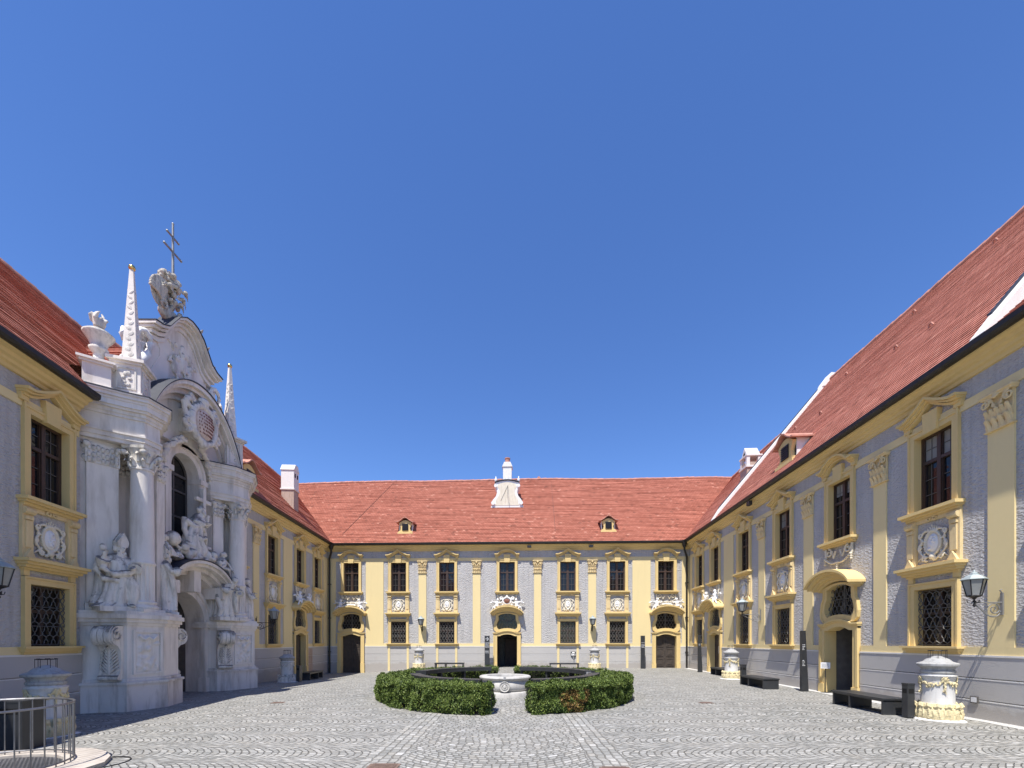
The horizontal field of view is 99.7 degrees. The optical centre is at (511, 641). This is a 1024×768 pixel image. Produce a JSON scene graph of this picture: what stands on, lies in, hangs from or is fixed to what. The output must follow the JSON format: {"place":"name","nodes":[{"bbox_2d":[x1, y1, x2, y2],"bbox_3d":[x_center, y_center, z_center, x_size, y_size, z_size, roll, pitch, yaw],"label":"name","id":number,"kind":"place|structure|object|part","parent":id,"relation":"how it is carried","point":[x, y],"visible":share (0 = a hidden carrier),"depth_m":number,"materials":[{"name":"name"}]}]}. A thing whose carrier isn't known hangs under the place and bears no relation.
{"place":"outdoors","nodes":[
{"label":"outdoors","id":0,"kind":"place"},
{"bbox_2d":[0,0,1023,482],"label":"sky","id":1,"kind":"structure","parent":0,"point":[421,240],"materials":[{"name":"blue"}]},
{"bbox_2d":[33,665,1023,767],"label":"ground","id":2,"kind":"structure","parent":0,"point":[663,718],"depth_m":8.03,"materials":[{"name":"stone"}]},
{"bbox_2d":[0,699,46,750],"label":"litter bin","id":3,"kind":"object","parent":2,"relation":"on","point":[38,728],"visible":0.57,"depth_m":7.08,"materials":[{"name":"metal"}]},
{"bbox_2d":[19,658,80,738],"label":"ornate stone pillar","id":4,"kind":"structure","parent":2,"relation":"on","point":[47,680],"depth_m":8.21,"materials":[{"name":"stone"}]},
{"bbox_2d":[0,258,100,714],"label":"range","id":5,"kind":"structure","parent":2,"relation":"on","point":[47,394],"depth_m":10.14,"materials":[{"name":"yellow paint"}]},
{"bbox_2d":[0,557,16,597],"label":"wall lamp","id":6,"kind":"object","parent":5,"relation":"attached to","point":[7,570],"visible":1,"depth_m":8.40,"materials":[{"name":"metal"}]},
{"bbox_2d":[15,384,88,520],"bbox_3d":[-10.972,-4.510,10.241,0.510,2.920,1.600,0,0,-8],"label":"window","id":7,"kind":"structure","parent":5,"relation":"in","point":[48,446],"depth_m":10.28,"materials":[{"name":"yellow paint"}]},
{"bbox_2d":[13,557,91,654],"bbox_3d":[-10.969,-0.782,10.243,0.560,2.145,1.660,0,0,-8],"label":"window","id":8,"kind":"structure","parent":5,"relation":"in","point":[48,607],"depth_m":10.25,"materials":[{"name":"yellow paint"}]},
{"bbox_2d":[0,748,110,767],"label":"stone shaft rim","id":9,"kind":"object","parent":2,"relation":"on","point":[89,758],"visible":0.77,"depth_m":6.11,"materials":[{"name":"stone"}]},
{"bbox_2d":[0,697,75,767],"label":"round railing","id":10,"kind":"object","parent":9,"relation":"on","point":[55,749],"visible":1,"depth_m":6.05,"materials":[{"name":"grey metal"}]},
{"bbox_2d":[96,756,131,767],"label":"cable loop","id":11,"kind":"object","parent":2,"relation":"on","point":[118,763],"visible":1,"depth_m":6.03,"materials":[{"name":"rubber"}]},
{"bbox_2d":[69,317,258,713],"bbox_3d":[-13.896,-4.321,14.671,8.327,13.221,7.849,0,0,0],"label":"church portal","id":12,"kind":"object","parent":2,"relation":"on","point":[152,466],"visible":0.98,"depth_m":12.89,"materials":[{"name":"white stone"}]},
{"bbox_2d":[75,311,116,387],"bbox_3d":[-11.040,-7.698,11.540,0.760,2.215,0.760,0,0,-36],"label":"flaming urn","id":13,"kind":"object","parent":12,"relation":"on","point":[97,368],"visible":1,"depth_m":11.38,"materials":[{"name":"white stone"}]},
{"bbox_2d":[88,533,142,610],"bbox_3d":[-10.539,-1.859,11.562,0.852,2.138,1.147,0,0,32],"label":"statue","id":14,"kind":"object","parent":12,"relation":"on","point":[117,585],"visible":0.98,"depth_m":11.41,"materials":[{"name":"stone"}]},
{"bbox_2d":[105,264,156,397],"bbox_3d":[-10.600,-8.568,12.050,0.840,3.875,0.840,0,0,-20],"label":"obelisk","id":15,"kind":"object","parent":12,"relation":"on","point":[133,373],"visible":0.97,"depth_m":11.91,"materials":[{"name":"white stone"}]},
{"bbox_2d":[148,268,187,318],"bbox_3d":[-11.336,-11.357,14.130,0.682,1.710,1.463,0,0,0],"label":"sculpture group","id":16,"kind":"object","parent":12,"relation":"on","point":[165,286],"visible":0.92,"depth_m":14.02,"materials":[{"name":"stone"}]},
{"bbox_2d":[163,223,181,272],"bbox_3d":[-11.460,-13.030,14.600,0.090,2.240,0.800,0,0,0],"label":"double cross","id":17,"kind":"object","parent":16,"relation":"attached to","point":[172,252],"visible":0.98,"depth_m":14.57,"materials":[{"name":"grey paint"}]},
{"bbox_2d":[160,541,182,614],"bbox_3d":[-10.490,-1.909,13.067,0.970,2.238,0.800,0,0,38],"label":"statue","id":18,"kind":"object","parent":12,"relation":"on","point":[168,599],"visible":0.63,"depth_m":12.89,"materials":[{"name":"stone"}]},
{"bbox_2d":[163,444,211,550],"bbox_3d":[-11.500,-5.040,15.000,0.680,3.500,2.100,0,0,0],"label":"arched window","id":19,"kind":"structure","parent":12,"relation":"in","point":[176,484],"depth_m":15.25,"materials":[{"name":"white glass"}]},
{"bbox_2d":[165,489,234,576],"bbox_3d":[-11.013,-3.928,14.879,0.779,3.127,3.606,0,0,0],"label":"sculpture group","id":20,"kind":"object","parent":12,"relation":"on","point":[195,526],"visible":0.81,"depth_m":14.84,"materials":[{"name":"stone"}]},
{"bbox_2d":[209,577,244,620],"bbox_3d":[-10.723,-1.617,16.283,0.915,1.653,0.887,0,0,23],"label":"statue","id":21,"kind":"object","parent":12,"relation":"on","point":[226,609],"visible":0.98,"depth_m":16.15,"materials":[{"name":"stone"}]},
{"bbox_2d":[221,364,246,468],"bbox_3d":[-11.040,-8.748,16.900,0.840,4.235,0.840,0,0,23],"label":"obelisk","id":22,"kind":"object","parent":12,"relation":"on","point":[228,457],"visible":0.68,"depth_m":16.82,"materials":[{"name":"white stone"}]},
{"bbox_2d":[245,578,256,620],"bbox_3d":[-10.913,-1.700,17.857,0.724,1.820,0.947,0,0,-34],"label":"statue","id":23,"kind":"object","parent":12,"relation":"on","point":[250,595],"visible":0.59,"depth_m":17.64,"materials":[{"name":"stone"}]},
{"bbox_2d":[110,342,331,682],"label":"range","id":24,"kind":"structure","parent":2,"relation":"on","point":[289,542],"depth_m":22.93,"materials":[{"name":"yellow paint"}]},
{"bbox_2d":[256,607,279,628],"bbox_3d":[-11.063,-1.075,19.538,1.004,1.050,0.470,0,0,-3],"label":"wall lamp","id":25,"kind":"object","parent":24,"relation":"attached to","point":[274,612],"visible":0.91,"depth_m":19.49,"materials":[{"name":"metal"}]},
{"bbox_2d":[263,602,285,647],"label":"window","id":26,"kind":"structure","parent":24,"relation":"in","point":[272,632],"depth_m":21.18,"materials":[{"name":"yellow paint"}]},
{"bbox_2d":[264,519,285,580],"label":"window","id":27,"kind":"structure","parent":24,"relation":"in","point":[272,539],"depth_m":21.24,"materials":[{"name":"yellow paint"}]},
{"bbox_2d":[293,535,309,587],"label":"window","id":28,"kind":"structure","parent":24,"relation":"in","point":[299,552],"depth_m":24.36,"materials":[{"name":"yellow paint"}]},
{"bbox_3d":[-11.743,-0.408,24.108,0.820,5.296,2.242,0,0,-3],"label":"door","id":29,"kind":"part","parent":24,"relation":"part of","materials":[{"name":"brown wood"}]},
{"bbox_2d":[312,544,325,592],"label":"window","id":30,"kind":"structure","parent":24,"relation":"in","point":[316,558],"depth_m":26.64,"materials":[{"name":"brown paint"}]},
{"bbox_2d":[312,611,326,645],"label":"window","id":31,"kind":"structure","parent":24,"relation":"in","point":[316,622],"depth_m":26.67,"materials":[{"name":"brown paint"}]},
{"bbox_2d":[277,650,297,682],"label":"ornate stone pillar","id":32,"kind":"structure","parent":2,"relation":"on","point":[286,674],"depth_m":20.16,"materials":[{"name":"stone"}]},
{"bbox_2d":[296,665,301,681],"bbox_3d":[-10.151,1.520,20.605,0.172,0.770,0.312,0,0,-4],"label":"litter bin","id":33,"kind":"object","parent":2,"relation":"on","point":[298,673],"visible":1,"depth_m":20.46,"materials":[{"name":"metal"}]},
{"bbox_2d":[302,670,322,679],"bbox_3d":[-10.397,1.745,22.393,0.570,0.380,1.790,0,0,-4],"label":"bench","id":34,"kind":"object","parent":2,"relation":"on","point":[312,674],"visible":0.9,"depth_m":22.55,"materials":[{"name":"wood"}]},
{"bbox_2d":[366,763,400,767],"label":"drain cover","id":35,"kind":"object","parent":2,"relation":"on","point":[385,765],"visible":0.98,"depth_m":5.86,"materials":[{"name":"stone"}]},
{"bbox_2d":[413,645,424,668],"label":"ornate stone pillar","id":36,"kind":"structure","parent":2,"relation":"on","point":[419,656],"depth_m":26.71,"materials":[{"name":"stone"}]},
{"bbox_2d":[373,671,496,715],"bbox_3d":[-2.460,1.313,11.595,1.802,0.881,5.314,0,0,-44],"label":"box hedge","id":37,"kind":"object","parent":2,"relation":"on","point":[461,695],"visible":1,"depth_m":10.28,"materials":[{"name":"green plant"}]},
{"bbox_2d":[388,664,498,678],"bbox_3d":[-2.469,1.312,15.836,1.685,0.884,5.147,0,0,43],"label":"box hedge","id":38,"kind":"object","parent":2,"relation":"on","point":[475,674],"visible":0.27,"depth_m":16.36,"materials":[{"name":"green plant"}]},
{"bbox_2d":[409,673,481,682],"bbox_3d":[-2.013,1.317,11.859,3.126,0.745,0.719,0,0,44],"label":"bench","id":39,"kind":"object","parent":2,"relation":"on","point":[418,675],"visible":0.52,"depth_m":11.49,"materials":[{"name":"metal"}]},
{"bbox_2d":[434,662,463,667],"bbox_3d":[-3.865,1.500,26.765,1.790,0.380,0.570,0,0,2],"label":"bench","id":40,"kind":"object","parent":2,"relation":"on","point":[436,663],"visible":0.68,"depth_m":26.50,"materials":[{"name":"metal"}]},
{"bbox_2d":[416,667,491,677],"bbox_3d":[-2.080,1.317,15.419,0.795,0.745,3.382,0,0,43],"label":"curved bench","id":41,"kind":"object","parent":2,"relation":"on","point":[439,671],"visible":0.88,"depth_m":15.59,"materials":[{"name":"metal"}]},
{"bbox_2d":[485,636,489,666],"bbox_3d":[-1.563,0.660,27.193,0.310,2.060,0.104,0,0,2],"label":"information stele","id":42,"kind":"object","parent":2,"relation":"on","point":[487,649],"visible":0.99,"depth_m":27.14,"materials":[{"name":"metal"}]},
{"bbox_2d":[480,673,530,698],"bbox_3d":[-0.220,1.399,13.700,1.760,0.682,1.760,0,0,0],"label":"stone well","id":43,"kind":"object","parent":2,"relation":"on","point":[508,685],"visible":0.83,"depth_m":12.99,"materials":[{"name":"stone"}]},
{"bbox_2d":[298,457,731,672],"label":"building wing","id":44,"kind":"structure","parent":2,"relation":"on","point":[538,571],"depth_m":28.05,"materials":[{"name":"red tile"}]},
{"bbox_3d":[-10.503,-0.408,28.135,2.242,5.296,0.820,0,0,2],"label":"door","id":45,"kind":"part","parent":44,"relation":"part of","materials":[{"name":"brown wood"}]},
{"bbox_2d":[338,550,362,594],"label":"window","id":46,"kind":"structure","parent":44,"relation":"in","point":[351,569],"depth_m":28.23,"materials":[{"name":"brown paint"}]},
{"bbox_2d":[385,549,410,594],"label":"window","id":47,"kind":"structure","parent":44,"relation":"in","point":[398,569],"depth_m":28.10,"materials":[{"name":"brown paint"}]},
{"bbox_2d":[385,613,410,645],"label":"window","id":48,"kind":"structure","parent":44,"relation":"in","point":[398,629],"depth_m":28.10,"materials":[{"name":"brown paint"}]},
{"bbox_2d":[418,616,423,631],"bbox_3d":[-5.857,-1.145,27.705,0.416,1.050,0.601,0,0,-26],"label":"wall lamp","id":49,"kind":"object","parent":44,"relation":"attached to","point":[420,620],"visible":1,"depth_m":27.54,"materials":[{"name":"metal"}]},
{"bbox_2d":[434,549,458,594],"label":"window","id":50,"kind":"structure","parent":44,"relation":"in","point":[446,569],"depth_m":27.99,"materials":[{"name":"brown paint"}]},
{"bbox_2d":[433,613,459,645],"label":"window","id":51,"kind":"structure","parent":44,"relation":"in","point":[446,629],"depth_m":27.99,"materials":[{"name":"brown paint"}]},
{"bbox_2d":[494,549,518,593],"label":"window","id":52,"kind":"structure","parent":44,"relation":"in","point":[506,567],"depth_m":28.00,"materials":[{"name":"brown paint"}]},
{"bbox_3d":[-0.273,-0.408,29.161,2.242,5.296,3.570,0,0,2],"label":"doorway","id":53,"kind":"part","parent":44,"relation":"part of","materials":[{"name":"paint"}]},
{"bbox_2d":[555,548,580,593],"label":"window","id":54,"kind":"structure","parent":44,"relation":"in","point":[567,568],"depth_m":27.85,"materials":[{"name":"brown paint"}]},
{"bbox_2d":[555,612,580,645],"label":"window","id":55,"kind":"structure","parent":44,"relation":"in","point":[567,629],"depth_m":27.78,"materials":[{"name":"yellow paint"}]},
{"bbox_2d":[589,615,595,631],"bbox_3d":[5.127,-1.145,27.328,0.416,1.050,0.601,0,0,30],"label":"wall lamp","id":56,"kind":"object","parent":44,"relation":"attached to","point":[592,618],"visible":1,"depth_m":27.20,"materials":[{"name":"metal"}]},
{"bbox_2d":[604,612,630,645],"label":"window","id":57,"kind":"structure","parent":44,"relation":"in","point":[617,629],"depth_m":27.61,"materials":[{"name":"brown paint"}]},
{"bbox_2d":[605,548,630,593],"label":"window","id":58,"kind":"structure","parent":44,"relation":"in","point":[617,567],"depth_m":27.61,"materials":[{"name":"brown paint"}]},
{"bbox_2d":[653,548,679,593],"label":"window","id":59,"kind":"structure","parent":44,"relation":"in","point":[665,567],"depth_m":27.52,"materials":[{"name":"yellow paint"}]},
{"bbox_3d":[9.803,-0.408,27.440,2.242,5.296,0.820,0,0,2],"label":"door","id":60,"kind":"part","parent":44,"relation":"part of","materials":[{"name":"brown wood"}]},
{"bbox_2d":[519,666,594,677],"bbox_3d":[1.620,1.317,15.430,0.808,0.745,3.424,0,0,-43],"label":"curved bench","id":61,"kind":"object","parent":2,"relation":"on","point":[571,671],"visible":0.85,"depth_m":15.64,"materials":[{"name":"metal"}]},
{"bbox_2d":[549,663,578,667],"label":"bench","id":62,"kind":"object","parent":2,"relation":"on","point":[564,663],"visible":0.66,"depth_m":26.19,"materials":[{"name":"metal"}]},
{"bbox_2d":[531,672,599,682],"bbox_3d":[1.698,1.317,12.003,0.738,0.745,3.191,0,0,41],"label":"bench","id":63,"kind":"object","parent":2,"relation":"on","point":[589,674],"visible":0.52,"depth_m":11.49,"materials":[{"name":"metal"}]},
{"bbox_2d":[513,665,619,679],"bbox_3d":[1.963,1.308,15.954,4.915,0.885,1.574,0,0,45],"label":"box hedge","id":64,"kind":"object","parent":2,"relation":"on","point":[537,674],"visible":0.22,"depth_m":16.41,"materials":[{"name":"green plant"}]},
{"bbox_2d":[524,671,634,714],"bbox_3d":[2.224,1.312,11.785,1.744,0.884,5.221,0,0,38],"label":"box hedge","id":65,"kind":"object","parent":2,"relation":"on","point":[562,694],"visible":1,"depth_m":10.44,"materials":[{"name":"green plant"}]},
{"bbox_2d":[588,645,600,668],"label":"ornate stone pillar","id":66,"kind":"structure","parent":2,"relation":"on","point":[594,658],"depth_m":26.51,"materials":[{"name":"stone"}]},
{"bbox_2d":[599,766,629,767],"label":"drain cover","id":67,"kind":"object","parent":2,"relation":"on","point":[614,767],"visible":1,"depth_m":5.77,"materials":[{"name":"stone"}]},
{"bbox_2d":[641,636,644,668],"bbox_3d":[8.157,0.660,26.944,0.250,2.060,0.103,0,0,2],"label":"information stele","id":68,"kind":"object","parent":2,"relation":"on","point":[642,652],"visible":1,"depth_m":26.89,"materials":[{"name":"metal"}]},
{"bbox_2d":[698,635,702,671],"bbox_3d":[10.402,0.660,23.892,0.240,2.060,0.103,0,0,3],"label":"information stele","id":69,"kind":"object","parent":2,"relation":"on","point":[699,656],"visible":0.96,"depth_m":23.85,"materials":[{"name":"metal"}]},
{"bbox_2d":[710,667,724,674],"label":"bench","id":70,"kind":"object","parent":2,"relation":"on","point":[716,670],"visible":0.48,"depth_m":21.68,"materials":[{"name":"metal"}]},
{"bbox_2d":[720,646,739,679],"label":"ornate stone pillar","id":71,"kind":"structure","parent":2,"relation":"on","point":[731,665],"depth_m":19.35,"materials":[{"name":"stone"}]},
{"bbox_2d":[740,664,745,674],"bbox_3d":[9.329,1.305,17.430,0.182,0.770,0.182,0,0,3],"label":"litter bin","id":72,"kind":"object","parent":2,"relation":"on","point":[742,669],"visible":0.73,"depth_m":17.35,"materials":[{"name":"metal"}]},
{"bbox_2d":[740,675,779,688],"bbox_3d":[9.218,1.500,16.156,0.570,0.380,1.790,0,0,4],"label":"bench","id":73,"kind":"object","parent":2,"relation":"on","point":[764,682],"visible":0.99,"depth_m":16.03,"materials":[{"name":"metal"}]},
{"bbox_2d":[800,631,808,691],"bbox_3d":[9.920,0.660,14.662,0.235,2.060,0.103,0,0,3],"label":"information stele","id":74,"kind":"object","parent":2,"relation":"on","point":[804,686],"visible":1,"depth_m":14.62,"materials":[{"name":"metal"}]},
{"bbox_2d":[684,206,1023,726],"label":"building wing","id":75,"kind":"structure","parent":2,"relation":"on","point":[862,517],"depth_m":12.10,"materials":[{"name":"yellow paint"}]},
{"bbox_2d":[690,610,704,646],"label":"window","id":76,"kind":"structure","parent":75,"relation":"in","point":[698,621],"depth_m":25.90,"materials":[{"name":"yellow paint"}]},
{"bbox_2d":[691,541,704,591],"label":"window","id":77,"kind":"structure","parent":75,"relation":"in","point":[699,556],"depth_m":26.02,"materials":[{"name":"yellow paint"}]},
{"bbox_3d":[10.922,-0.408,23.413,0.820,5.296,2.242,0,0,3],"label":"door","id":78,"kind":"part","parent":75,"relation":"part of","materials":[{"name":"yellow paint"}]},
{"bbox_2d":[705,532,721,586],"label":"window","id":79,"kind":"structure","parent":75,"relation":"in","point":[715,549],"depth_m":23.69,"materials":[{"name":"yellow paint"}]},
{"bbox_2d":[730,600,752,647],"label":"window","id":80,"kind":"structure","parent":75,"relation":"in","point":[743,624],"depth_m":20.37,"materials":[{"name":"yellow paint"}]},
{"bbox_2d":[731,514,752,577],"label":"window","id":81,"kind":"structure","parent":75,"relation":"in","point":[744,534],"depth_m":20.30,"materials":[{"name":"yellow paint"}]},
{"bbox_2d":[736,598,760,621],"bbox_3d":[10.222,-1.385,18.626,0.984,1.050,0.470,0,0,3],"label":"wall lamp","id":82,"kind":"object","parent":75,"relation":"attached to","point":[742,603],"visible":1,"depth_m":18.57,"materials":[{"name":"grey metal"}]},
{"bbox_2d":[765,592,795,648],"bbox_3d":[10.637,-0.782,16.949,0.560,2.145,1.660,0,0,3],"label":"window","id":83,"kind":"structure","parent":75,"relation":"in","point":[782,614],"depth_m":17.03,"materials":[{"name":"yellow paint"}]},
{"bbox_2d":[766,489,795,566],"bbox_3d":[10.642,-4.510,16.949,0.510,2.920,1.600,0,0,3],"label":"window","id":84,"kind":"structure","parent":75,"relation":"in","point":[783,516],"depth_m":17.10,"materials":[{"name":"yellow paint"}]},
{"bbox_3d":[11.735,-0.408,13.700,3.570,5.296,2.120,0,0,3],"label":"doorway","id":85,"kind":"part","parent":75,"relation":"part of","materials":[{"name":"paint"}]},
{"bbox_2d":[816,453,858,550],"bbox_3d":[10.458,-4.490,13.774,0.510,2.880,1.600,0,0,3],"label":"window","id":86,"kind":"structure","parent":75,"relation":"in","point":[839,491],"depth_m":13.87,"materials":[{"name":"yellow paint"}]},
{"bbox_2d":[893,559,967,653],"bbox_3d":[10.264,-0.782,10.520,0.560,2.145,1.660,0,0,3],"label":"window","id":87,"kind":"structure","parent":75,"relation":"in","point":[933,607],"depth_m":10.55,"materials":[{"name":"yellow paint"}]},
{"bbox_2d":[895,391,966,523],"bbox_3d":[10.268,-4.510,10.519,0.510,2.920,1.600,0,0,3],"label":"window","id":88,"kind":"structure","parent":75,"relation":"in","point":[934,450],"depth_m":10.56,"materials":[{"name":"yellow paint"}]},
{"bbox_2d":[970,696,978,703],"bbox_3d":[10.150,1.275,9.485,0.034,0.150,0.160,0,0,3],"label":"wall socket","id":89,"kind":"object","parent":75,"relation":"attached to","point":[974,699],"depth_m":9.46,"materials":[{"name":"white plastic"}]},
{"bbox_2d":[960,570,1003,616],"bbox_3d":[9.778,-0.996,8.955,0.747,0.990,0.432,0,0,3],"label":"wall lamp","id":90,"kind":"object","parent":75,"relation":"attached to","point":[974,582],"visible":1,"depth_m":8.91,"materials":[{"name":"grey paint"}]},
{"bbox_2d":[686,668,1023,729],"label":"gravel strip","id":91,"kind":"object","parent":2,"relation":"on","point":[993,722],"visible":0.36,"depth_m":9.34,"materials":[{"name":"grey gravel"}]},
{"bbox_2d":[821,662,830,692],"bbox_3d":[10.383,1.190,14.309,0.280,1.000,0.280,0,0,43],"label":"notice stand","id":92,"kind":"object","parent":91,"relation":"on","point":[825,665],"visible":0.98,"depth_m":14.30,"materials":[{"name":"metal"}]},
{"bbox_2d":[831,690,901,714],"bbox_3d":[8.873,1.500,10.800,0.570,0.380,1.790,0,0,5],"label":"bench","id":93,"kind":"object","parent":2,"relation":"on","point":[891,705],"visible":0.9,"depth_m":10.75,"materials":[{"name":"metal"}]},
{"bbox_2d":[901,683,914,717],"bbox_3d":[8.779,1.305,9.571,0.162,0.770,0.162,0,0,3],"label":"litter bin","id":94,"kind":"object","parent":2,"relation":"on","point":[908,700],"visible":1,"depth_m":9.50,"materials":[{"name":"metal"}]},
{"bbox_2d":[914,650,967,722],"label":"ornate stone pillar","id":95,"kind":"structure","parent":2,"relation":"on","point":[937,683],"depth_m":9.21,"materials":[{"name":"stone"}]}
]}

